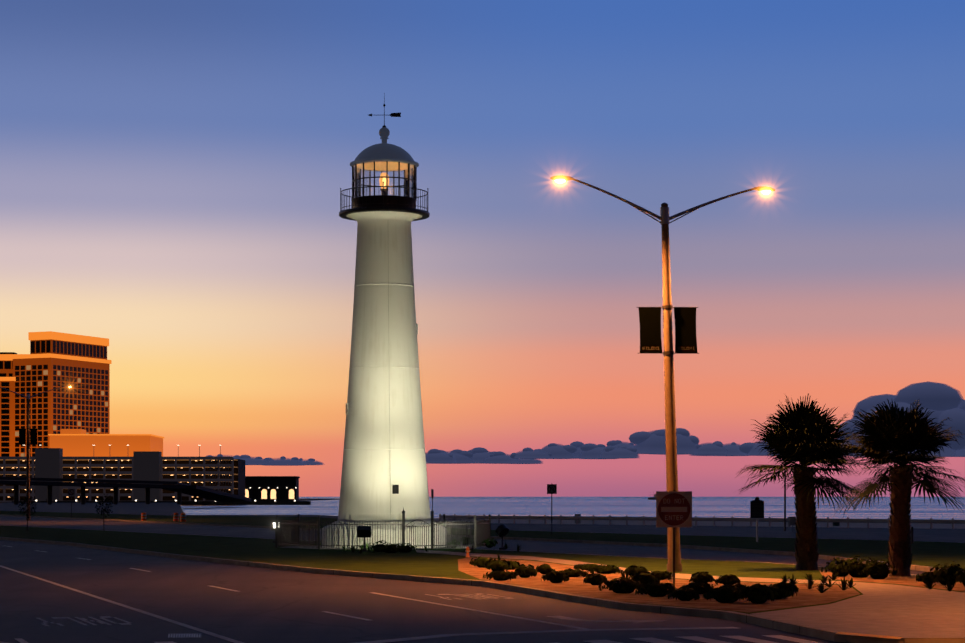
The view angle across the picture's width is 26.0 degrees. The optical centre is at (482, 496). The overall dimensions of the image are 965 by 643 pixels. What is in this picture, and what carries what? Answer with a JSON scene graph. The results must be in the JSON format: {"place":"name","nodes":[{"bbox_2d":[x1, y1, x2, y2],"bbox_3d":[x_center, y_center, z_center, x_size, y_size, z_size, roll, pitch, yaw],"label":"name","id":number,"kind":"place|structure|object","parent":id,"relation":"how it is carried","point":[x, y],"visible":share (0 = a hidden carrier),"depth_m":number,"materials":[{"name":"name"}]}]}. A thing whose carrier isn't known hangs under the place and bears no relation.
{"place":"outdoors","nodes":[
{"label":"outdoors","id":0,"kind":"place"},
{"bbox_2d":[205,454,322,465],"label":"cloud","id":1,"kind":"structure","parent":0,"point":[280,461],"depth_m":8773.50,"materials":[{"name":"grey"}]},
{"bbox_2d":[245,476,299,500],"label":"arcade building","id":2,"kind":"structure","parent":0,"point":[272,488],"depth_m":997.15,"materials":[{"name":"grey concrete"}]},
{"bbox_2d":[0,499,964,642],"bbox_3d":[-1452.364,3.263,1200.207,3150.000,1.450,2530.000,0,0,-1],"label":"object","id":3,"kind":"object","parent":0,"point":[264,605],"visible":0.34,"depth_m":51.47,"materials":[{"name":"asphalt"}]},
{"bbox_2d":[0,385,72,520],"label":"street light","id":4,"kind":"object","parent":3,"relation":"on","point":[31,436],"visible":0.98,"depth_m":206.19,"materials":[{"name":"metal"}]},
{"bbox_2d":[0,331,111,456],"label":"hotel building","id":5,"kind":"structure","parent":3,"relation":"on","point":[80,364],"depth_m":1334.69,"materials":[{"name":"brown concrete"}]},
{"bbox_2d":[68,489,74,517],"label":"no turn sign","id":6,"kind":"object","parent":3,"relation":"on","point":[71,492],"visible":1,"depth_m":232.21,"materials":[{"name":"black metal"}]},
{"bbox_2d":[48,429,163,456],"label":"building","id":7,"kind":"structure","parent":3,"relation":"on","point":[75,442],"depth_m":1234.35,"materials":[{"name":"brown concrete"}]},
{"bbox_2d":[0,445,244,501],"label":"parking garage","id":8,"kind":"structure","parent":3,"relation":"on","point":[224,474],"depth_m":896.32,"materials":[{"name":"black concrete"}]},
{"bbox_2d":[0,477,251,504],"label":"elevated ramp","id":9,"kind":"structure","parent":3,"relation":"on","point":[179,488],"depth_m":625.18,"materials":[{"name":"grey concrete"}]},
{"bbox_2d":[141,513,145,520],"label":"traffic drum","id":10,"kind":"object","parent":3,"relation":"on","point":[143,516],"visible":0.9,"depth_m":205.27,"materials":[{"name":"orange plastic"}]},
{"bbox_2d":[12,499,310,504],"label":"marina pier","id":11,"kind":"structure","parent":3,"relation":"on","point":[255,502],"depth_m":876.89,"materials":[{"name":"grey concrete"}]},
{"bbox_2d":[173,512,178,520],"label":"traffic drum","id":12,"kind":"object","parent":3,"relation":"on","point":[176,516],"visible":0.83,"depth_m":201.23,"materials":[{"name":"orange plastic"}]},
{"bbox_2d":[181,512,185,520],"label":"traffic drum","id":13,"kind":"object","parent":3,"relation":"on","point":[183,516],"visible":0.88,"depth_m":199.24,"materials":[{"name":"orange plastic"}]},
{"bbox_2d":[168,634,201,637],"bbox_3d":[-5.409,2.530,37.998,0.607,0.005,1.005,0,0,-7],"label":"drain grate","id":14,"kind":"object","parent":3,"relation":"on","point":[184,635],"visible":1,"depth_m":38.01,"materials":[{"name":"black metal"}]},
{"bbox_2d":[0,546,819,642],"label":"road markings","id":15,"kind":"object","parent":3,"relation":"on","point":[651,640],"visible":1,"depth_m":40.09,"materials":[{"name":"paint"}]},
{"bbox_2d":[431,489,433,507],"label":"sign back","id":16,"kind":"object","parent":3,"relation":"on","point":[432,493],"visible":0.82,"depth_m":179.21,"materials":[{"name":"grey paint"}]},
{"bbox_2d":[0,511,964,571],"bbox_3d":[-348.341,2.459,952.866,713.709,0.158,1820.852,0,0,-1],"label":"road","id":17,"kind":"structure","parent":3,"relation":"on","point":[927,556],"depth_m":113.22,"materials":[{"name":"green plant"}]},
{"bbox_2d":[547,483,556,533],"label":"sign","id":18,"kind":"object","parent":17,"relation":"on","point":[551,488],"visible":1,"depth_m":131.21,"materials":[{"name":"black metal"}]},
{"bbox_2d":[750,497,763,541],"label":"historical marker","id":19,"kind":"object","parent":17,"relation":"on","point":[756,508],"visible":1,"depth_m":109.74,"materials":[{"name":"black metal"}]},
{"bbox_2d":[496,524,508,549],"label":"floodlight","id":20,"kind":"object","parent":3,"relation":"on","point":[502,530],"visible":1,"depth_m":93.72,"materials":[{"name":"black metal"}]},
{"bbox_2d":[439,514,964,528],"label":"guard rail","id":21,"kind":"object","parent":3,"relation":"on","point":[732,519],"visible":0.71,"depth_m":177.09,"materials":[{"name":"silver metal"}]},
{"bbox_2d":[784,462,785,530],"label":"pole","id":22,"kind":"object","parent":3,"relation":"on","point":[784,502],"visible":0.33,"depth_m":143.76,"materials":[{"name":"black metal"}]},
{"bbox_2d":[789,517,795,532],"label":"notice sign","id":23,"kind":"object","parent":3,"relation":"on","point":[792,521],"visible":0.89,"depth_m":143.61,"materials":[{"name":"grey metal"}]},
{"bbox_2d":[0,525,964,642],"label":"median island","id":24,"kind":"structure","parent":0,"point":[412,565],"depth_m":76.69,"materials":[{"name":"green plant"}]},
{"bbox_2d":[18,497,36,530],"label":"sapling","id":25,"kind":"object","parent":24,"relation":"on","point":[28,510],"visible":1,"depth_m":144.74,"materials":[{"name":"green plant"}]},
{"bbox_2d":[95,494,112,530],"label":"sapling","id":26,"kind":"object","parent":24,"relation":"on","point":[103,510],"visible":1,"depth_m":144.93,"materials":[{"name":"green plant"}]},
{"bbox_2d":[270,522,275,542],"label":"floodlight","id":27,"kind":"object","parent":24,"relation":"on","point":[272,525],"visible":0.46,"depth_m":107.75,"materials":[{"name":"black"}]},
{"bbox_2d":[357,526,371,550],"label":"information sign","id":28,"kind":"object","parent":24,"relation":"on","point":[364,531],"visible":0.96,"depth_m":90.84,"materials":[{"name":"black metal"}]},
{"bbox_2d":[281,545,485,548],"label":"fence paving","id":29,"kind":"structure","parent":24,"relation":"on","point":[457,547],"depth_m":97.46,"materials":[{"name":"concrete"}]},
{"bbox_2d":[275,507,490,548],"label":"fence","id":30,"kind":"object","parent":29,"relation":"on","point":[288,532],"visible":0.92,"depth_m":95.64,"materials":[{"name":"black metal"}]},
{"bbox_2d":[322,95,444,547],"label":"lighthouse","id":31,"kind":"object","parent":29,"relation":"on","point":[384,475],"visible":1,"depth_m":97.39,"materials":[{"name":"white paint"}]},
{"bbox_2d":[341,536,521,552],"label":"shrubs","id":32,"kind":"object","parent":24,"relation":"on","point":[389,548],"visible":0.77,"depth_m":89.89,"materials":[{"name":"green plant"}]},
{"bbox_2d":[465,546,469,556],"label":"fire hydrant","id":33,"kind":"object","parent":24,"relation":"on","point":[467,550],"visible":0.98,"depth_m":82.07,"materials":[{"name":"red metal"}]},
{"bbox_2d":[550,175,774,571],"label":"street light","id":34,"kind":"object","parent":24,"relation":"on","point":[685,330],"visible":1,"depth_m":66.21,"materials":[{"name":"metal"}]},
{"bbox_2d":[416,550,964,642],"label":"pavements on median","id":35,"kind":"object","parent":24,"relation":"on","point":[876,612],"visible":0.75,"depth_m":46.94,"materials":[{"name":"concrete"}]},
{"bbox_2d":[656,490,691,587],"bbox_3d":[4.843,1.113,52.876,0.910,2.550,0.070,0,0,-1],"label":"do not enter sign","id":36,"kind":"object","parent":35,"relation":"on","point":[673,508],"visible":1,"depth_m":52.84,"materials":[{"name":"red metal"}]},
{"bbox_2d":[469,554,964,603],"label":"bed shrubs","id":37,"kind":"object","parent":35,"relation":"on","point":[644,580],"visible":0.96,"depth_m":56.07,"materials":[{"name":"green plant"}]},
{"bbox_2d":[831,399,964,576],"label":"sabal palm","id":38,"kind":"object","parent":35,"relation":"on","point":[900,435],"visible":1,"depth_m":62.14,"materials":[{"name":"plant"}]},
{"bbox_2d":[736,393,874,569],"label":"sabal palm","id":39,"kind":"object","parent":24,"relation":"on","point":[803,435],"visible":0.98,"depth_m":67.25,"materials":[{"name":"plant"}]},
{"bbox_2d":[0,0,964,496],"label":"sky","id":40,"kind":"structure","parent":0,"point":[173,173],"materials":[{"name":"blue"}]},
{"bbox_2d":[425,447,541,463],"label":"cloud","id":41,"kind":"structure","parent":0,"point":[478,455],"depth_m":8749.76,"materials":[{"name":"grey"}]},
{"bbox_2d":[180,497,964,519],"bbox_3d":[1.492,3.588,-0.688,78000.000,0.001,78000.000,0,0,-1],"label":"sea water","id":42,"kind":"structure","parent":0,"point":[726,507],"depth_m":676.20,"materials":[{"name":"blue liquid"}]},
{"bbox_2d":[648,494,655,499],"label":"boat","id":43,"kind":"object","parent":42,"relation":"on","point":[652,498],"visible":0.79,"depth_m":2302.68,"materials":[{"name":"grey"}]},
{"bbox_2d":[510,441,639,458],"bbox_3d":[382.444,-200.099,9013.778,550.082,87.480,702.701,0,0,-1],"label":"cloud","id":44,"kind":"structure","parent":0,"point":[577,450],"depth_m":9034.52,"materials":[{"name":"grey"}]},
{"bbox_2d":[602,428,728,454],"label":"cloud","id":45,"kind":"structure","parent":0,"point":[648,442],"depth_m":8834.22,"materials":[{"name":"grey"}]},
{"bbox_2d":[434,518,964,528],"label":"beach sand","id":46,"kind":"structure","parent":0,"point":[775,524],"depth_m":261.43,"materials":[{"name":"beige sand"}]},
{"bbox_2d":[691,438,865,455],"bbox_3d":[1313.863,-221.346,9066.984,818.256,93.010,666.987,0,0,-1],"label":"cloud","id":47,"kind":"structure","parent":0,"point":[743,449],"depth_m":9087.71,"materials":[{"name":"grey"}]},
{"bbox_2d":[838,381,964,456],"bbox_3d":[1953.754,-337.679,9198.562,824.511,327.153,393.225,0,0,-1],"label":"cloud","id":48,"kind":"structure","parent":0,"point":[943,401],"depth_m":9043.95,"materials":[{"name":"grey"}]}
]}

